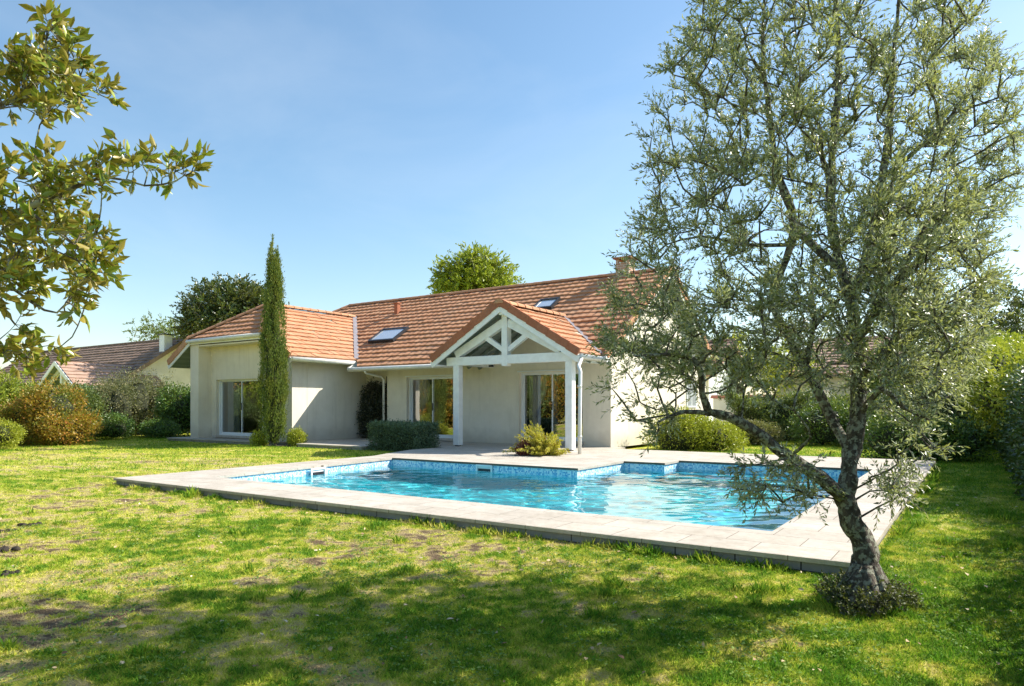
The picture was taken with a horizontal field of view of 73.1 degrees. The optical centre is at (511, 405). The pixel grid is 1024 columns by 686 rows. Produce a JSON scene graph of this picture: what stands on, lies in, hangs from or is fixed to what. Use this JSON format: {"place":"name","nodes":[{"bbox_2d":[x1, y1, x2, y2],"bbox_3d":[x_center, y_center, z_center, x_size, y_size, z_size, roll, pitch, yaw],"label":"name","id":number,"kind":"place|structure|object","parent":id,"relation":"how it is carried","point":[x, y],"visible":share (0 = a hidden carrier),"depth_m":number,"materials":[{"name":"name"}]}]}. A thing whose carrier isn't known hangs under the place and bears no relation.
{"place":"outdoors","nodes":[
{"label":"outdoors","id":0,"kind":"place"},
{"bbox_2d":[0,333,189,388],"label":"neighbour house","id":1,"kind":"structure","parent":0,"point":[155,355],"depth_m":41.71,"materials":[{"name":"tile"}]},
{"bbox_2d":[0,433,1023,685],"bbox_3d":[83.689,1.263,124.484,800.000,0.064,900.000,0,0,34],"label":"lawn","id":2,"kind":"structure","parent":0,"point":[72,597],"depth_m":4.68,"materials":[{"name":"plant"}]},
{"bbox_2d":[0,528,15,532],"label":"earth clod","id":3,"kind":"object","parent":2,"relation":"on","point":[7,530],"visible":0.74,"depth_m":6.77,"materials":[{"name":"soil"}]},
{"bbox_2d":[0,570,19,575],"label":"earth clod","id":4,"kind":"object","parent":2,"relation":"on","point":[7,572],"visible":0.92,"depth_m":5.11,"materials":[{"name":"soil"}]},
{"bbox_2d":[0,545,21,552],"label":"earth clod","id":5,"kind":"object","parent":2,"relation":"on","point":[4,548],"visible":1,"depth_m":5.95,"materials":[{"name":"soil"}]},
{"bbox_2d":[0,417,27,449],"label":"ball shrub","id":6,"kind":"object","parent":2,"relation":"on","point":[11,431],"visible":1,"depth_m":19.87,"materials":[{"name":"green plant"}]},
{"bbox_2d":[0,367,35,417],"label":"laurel shrub","id":7,"kind":"object","parent":2,"relation":"on","point":[7,387],"visible":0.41,"depth_m":23.07,"materials":[{"name":"green plant"}]},
{"bbox_2d":[17,521,41,526],"bbox_3d":[-5.019,1.231,7.180,0.234,0.038,0.155,0,0,-30],"label":"earth clod","id":8,"kind":"object","parent":2,"relation":"on","point":[24,524],"visible":0.66,"depth_m":7.16,"materials":[{"name":"soil"}]},
{"bbox_2d":[0,373,106,445],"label":"photinia shrub","id":9,"kind":"object","parent":2,"relation":"on","point":[45,415],"visible":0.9,"depth_m":21.75,"materials":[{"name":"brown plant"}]},
{"bbox_2d":[49,378,111,442],"bbox_3d":[-15.621,0.161,24.645,3.180,2.363,2.429,0,0,64],"label":"green shrub","id":10,"kind":"object","parent":2,"relation":"on","point":[96,399],"visible":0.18,"depth_m":24.83,"materials":[{"name":"green plant"}]},
{"bbox_2d":[17,382,189,435],"bbox_3d":[-17.182,0.174,29.019,2.143,2.378,13.763,0,0,34],"label":"boundary hedge","id":11,"kind":"object","parent":2,"relation":"on","point":[90,386],"visible":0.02,"depth_m":28.63,"materials":[{"name":"green plant"}]},
{"bbox_2d":[0,0,215,383],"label":"magnolia tree","id":12,"kind":"object","parent":2,"relation":"on","point":[35,63],"visible":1,"depth_m":6.03,"materials":[{"name":"green plant"}]},
{"bbox_2d":[90,407,137,439],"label":"shrub","id":13,"kind":"object","parent":2,"relation":"on","point":[116,427],"visible":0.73,"depth_m":25.75,"materials":[{"name":"green plant"}]},
{"bbox_2d":[84,365,180,436],"bbox_3d":[-15.945,-0.237,29.408,3.321,3.173,5.450,0,0,16],"label":"bush","id":14,"kind":"object","parent":2,"relation":"on","point":[134,399],"visible":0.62,"depth_m":28.39,"materials":[{"name":"green plant"}]},
{"bbox_2d":[122,309,186,341],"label":"distant tree","id":15,"kind":"object","parent":2,"relation":"on","point":[162,328],"visible":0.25,"depth_m":60.69,"materials":[{"name":"green plant"}]},
{"bbox_2d":[137,417,183,438],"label":"shrub","id":16,"kind":"object","parent":2,"relation":"on","point":[160,428],"visible":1,"depth_m":26.79,"materials":[{"name":"green plant"}]},
{"bbox_2d":[147,381,189,436],"bbox_3d":[-13.326,0.147,29.114,3.672,2.435,2.533,0,0,-18],"label":"dark laurel","id":17,"kind":"object","parent":2,"relation":"on","point":[174,404],"visible":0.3,"depth_m":28.32,"materials":[{"name":"green plant"}]},
{"bbox_2d":[168,271,289,341],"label":"magnolia tree","id":18,"kind":"object","parent":2,"relation":"on","point":[215,305],"visible":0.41,"depth_m":40.23,"materials":[{"name":"green plant"}]},
{"bbox_2d":[248,429,267,446],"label":"shrub","id":19,"kind":"object","parent":2,"relation":"on","point":[257,438],"visible":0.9,"depth_m":21.40,"materials":[{"name":"green plant"}]},
{"bbox_2d":[256,233,291,445],"bbox_3d":[-7.418,-2.038,21.492,1.124,6.696,1.112,0,0,34],"label":"cypress tree","id":20,"kind":"object","parent":2,"relation":"on","point":[275,379],"visible":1,"depth_m":21.31,"materials":[{"name":"green plant"}]},
{"bbox_2d":[354,377,387,437],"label":"climbing plant","id":21,"kind":"object","parent":2,"relation":"on","point":[371,405],"visible":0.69,"depth_m":24.19,"materials":[{"name":"green plant"}]},
{"bbox_2d":[364,418,441,451],"bbox_3d":[-3.053,0.823,19.353,2.150,0.952,1.290,0,0,34],"label":"clipped hedge","id":22,"kind":"object","parent":2,"relation":"on","point":[398,435],"visible":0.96,"depth_m":19.01,"materials":[{"name":"green plant"}]},
{"bbox_2d":[426,239,525,294],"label":"maple tree","id":23,"kind":"object","parent":2,"relation":"on","point":[482,270],"visible":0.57,"depth_m":46.71,"materials":[{"name":"green plant"}]},
{"bbox_2d":[0,484,1023,685],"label":"fallen leaves","id":24,"kind":"object","parent":2,"relation":"on","point":[391,648],"visible":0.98,"depth_m":5.11,"materials":[{"name":"brown plant"}]},
{"bbox_2d":[638,406,749,451],"bbox_3d":[5.118,0.648,19.503,3.080,1.353,1.944,0,0,10],"label":"yellow shrub","id":25,"kind":"object","parent":2,"relation":"on","point":[702,434],"visible":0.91,"depth_m":19.15,"materials":[{"name":"green plant"}]},
{"bbox_2d":[706,338,750,421],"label":"neighbour house","id":26,"kind":"structure","parent":2,"relation":"on","point":[711,382],"depth_m":33.46,"materials":[{"name":"paint"}]},
{"bbox_2d":[710,395,779,428],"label":"garden wall","id":27,"kind":"structure","parent":2,"relation":"on","point":[719,404],"depth_m":27.04,"materials":[{"name":"white paint"}]},
{"bbox_2d":[736,416,788,445],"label":"bush","id":28,"kind":"object","parent":2,"relation":"on","point":[774,431],"visible":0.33,"depth_m":21.69,"materials":[{"name":"green plant"}]},
{"bbox_2d":[711,326,822,394],"bbox_3d":[12.780,-1.438,36.317,6.533,5.369,6.238,0,0,34],"label":"garden tree","id":29,"kind":"object","parent":2,"relation":"on","point":[738,343],"visible":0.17,"depth_m":35.52,"materials":[{"name":"green plant"}]},
{"bbox_2d":[583,0,1023,617],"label":"olive tree","id":30,"kind":"object","parent":2,"relation":"on","point":[897,284],"visible":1,"depth_m":4.33,"materials":[{"name":"green plant"}]},
{"bbox_2d":[783,394,880,446],"bbox_3d":[10.278,0.438,21.713,3.340,1.830,2.108,0,0,20],"label":"rounded shrub","id":31,"kind":"object","parent":2,"relation":"on","point":[821,431],"visible":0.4,"depth_m":21.53,"materials":[{"name":"green plant"}]},
{"bbox_2d":[776,335,929,403],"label":"neighbour house","id":32,"kind":"structure","parent":2,"relation":"on","point":[834,380],"depth_m":36.31,"materials":[{"name":"tile"}]},
{"bbox_2d":[805,389,831,396],"bbox_3d":[16.053,-0.290,36.156,1.300,1.200,0.075,0,0,34],"label":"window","id":33,"kind":"structure","parent":32,"relation":"in","point":[825,390],"depth_m":35.89,"materials":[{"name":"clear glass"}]},
{"bbox_2d":[722,386,996,445],"bbox_3d":[11.666,0.323,23.770,8.812,2.057,2.358,0,0,34],"label":"back hedge","id":34,"kind":"object","parent":2,"relation":"on","point":[757,412],"visible":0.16,"depth_m":24.58,"materials":[{"name":"green plant"}]},
{"bbox_2d":[847,312,1013,393],"bbox_3d":[20.683,-2.014,34.265,8.587,6.613,5.465,0,0,7],"label":"garden tree","id":35,"kind":"object","parent":2,"relation":"on","point":[875,383],"visible":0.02,"depth_m":33.57,"materials":[{"name":"green plant"}]},
{"bbox_2d":[869,379,992,439],"bbox_3d":[12.501,0.164,20.658,3.445,2.390,3.385,0,0,34],"label":"olive screen","id":36,"kind":"object","parent":2,"relation":"on","point":[956,412],"visible":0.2,"depth_m":19.88,"materials":[{"name":"green plant"}]},
{"bbox_2d":[860,408,1002,463],"bbox_3d":[9.537,0.615,15.979,3.132,1.442,2.051,0,0,17],"label":"dark shrub","id":37,"kind":"object","parent":2,"relation":"on","point":[958,431],"visible":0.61,"depth_m":15.57,"materials":[{"name":"green plant"}]},
{"bbox_2d":[924,330,1023,445],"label":"flowering shrub","id":38,"kind":"object","parent":2,"relation":"on","point":[1003,357],"visible":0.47,"depth_m":16.29,"materials":[{"name":"green plant"}]},
{"bbox_2d":[925,328,1023,433],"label":"acacia tree","id":39,"kind":"object","parent":2,"relation":"on","point":[1006,335],"visible":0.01,"depth_m":25.64,"materials":[{"name":"green plant"}]},
{"bbox_2d":[992,362,1023,500],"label":"boundary hedge","id":40,"kind":"object","parent":2,"relation":"on","point":[1011,448],"visible":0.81,"depth_m":11.19,"materials":[{"name":"green plant"}]},
{"bbox_2d":[0,0,1023,394],"label":"sky","id":41,"kind":"structure","parent":0,"point":[372,139],"materials":[{"name":"blue"}]},
{"bbox_2d":[113,437,935,574],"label":"pool terrace","id":42,"kind":"structure","parent":0,"point":[810,541],"depth_m":7.96,"materials":[{"name":"stone"}]},
{"bbox_2d":[167,255,717,453],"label":"house","id":43,"kind":"structure","parent":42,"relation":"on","point":[477,358],"depth_m":23.07,"materials":[{"name":"paint"}]},
{"bbox_2d":[227,382,239,431],"bbox_3d":[-10.039,0.090,24.884,0.730,1.940,0.070,0,0,34],"label":"curtain","id":44,"kind":"object","parent":43,"relation":"hanging from","point":[233,406],"visible":0.88,"depth_m":24.88,"materials":[{"name":"white fabric"}]},
{"bbox_2d":[213,379,261,438],"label":"sliding door","id":45,"kind":"structure","parent":43,"relation":"in","point":[241,434],"depth_m":24.38,"materials":[{"name":"white glass"}]},
{"bbox_2d":[417,380,429,421],"bbox_3d":[-3.011,0.080,23.545,0.570,1.920,0.070,0,0,34],"label":"curtain","id":46,"kind":"object","parent":43,"relation":"hanging from","point":[423,392],"visible":0.69,"depth_m":23.56,"materials":[{"name":"white fabric"}]},
{"bbox_2d":[409,376,452,440],"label":"sliding door","id":47,"kind":"structure","parent":43,"relation":"in","point":[442,437],"depth_m":22.95,"materials":[{"name":"white glass"}]},
{"bbox_2d":[529,375,546,435],"bbox_3d":[0.782,0.060,20.995,0.630,1.960,0.070,0,0,34],"label":"curtain","id":48,"kind":"object","parent":43,"relation":"hanging from","point":[537,388],"visible":0.8,"depth_m":21.03,"materials":[{"name":"white fabric"}]},
{"bbox_2d":[516,371,583,443],"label":"sliding door","id":49,"kind":"structure","parent":43,"relation":"in","point":[533,373],"depth_m":20.56,"materials":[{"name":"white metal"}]},
{"bbox_2d":[555,375,557,436],"bbox_3d":[1.284,0.060,20.766,0.200,1.960,0.070,0,0,34],"label":"curtain","id":50,"kind":"object","parent":43,"relation":"hanging from","point":[556,404],"visible":0.48,"depth_m":20.73,"materials":[{"name":"beige fabric"}]},
{"bbox_2d":[686,383,696,406],"bbox_3d":[6.376,-0.420,24.513,0.030,0.960,1.000,0,0,34],"label":"window","id":51,"kind":"structure","parent":43,"relation":"in","point":[692,403],"depth_m":24.48,"materials":[{"name":"white glass"}]},
{"bbox_2d":[514,437,532,455],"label":"red shrub","id":52,"kind":"object","parent":42,"relation":"on","point":[522,445],"visible":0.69,"depth_m":15.90,"materials":[{"name":"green plant"}]},
{"bbox_2d":[502,421,570,455],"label":"golden shrub","id":53,"kind":"object","parent":42,"relation":"on","point":[541,443],"visible":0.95,"depth_m":15.90,"materials":[{"name":"yellow plant"}]},
{"bbox_2d":[229,460,867,480],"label":"swimming pool","id":54,"kind":"structure","parent":42,"relation":"in","point":[458,466],"depth_m":13.79,"materials":[{"name":"tile"}]},
{"bbox_2d":[310,467,325,474],"bbox_3d":[-3.709,1.285,13.219,0.026,0.200,0.400,0,0,28],"label":"pool skimmer","id":55,"kind":"object","parent":54,"relation":"attached to","point":[319,470],"visible":0.59,"depth_m":13.21,"materials":[{"name":"white paint"}]},
{"bbox_2d":[476,464,491,471],"bbox_3d":[-0.560,1.285,13.864,0.400,0.200,0.026,0,0,34],"label":"pool skimmer","id":56,"kind":"object","parent":54,"relation":"attached to","point":[479,467],"visible":0.59,"depth_m":13.87,"materials":[{"name":"white paint"}]},
{"bbox_2d":[262,465,859,530],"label":"pool water","id":57,"kind":"structure","parent":54,"relation":"in","point":[688,495],"depth_m":10.73,"materials":[{"name":"teal liquid"}]},
{"bbox_2d":[956,278,1023,342],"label":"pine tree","id":58,"kind":"object","parent":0,"point":[1015,304],"visible":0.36,"depth_m":54.05,"materials":[{"name":"green plant"}]},
{"label":"planting bed","id":59,"kind":"structure","parent":0,"visible":0},
{"bbox_2d":[285,425,308,445],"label":"round shrub","id":60,"kind":"object","parent":59,"relation":"on","point":[296,435],"visible":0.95,"depth_m":21.35,"materials":[{"name":"green plant"}]}
]}

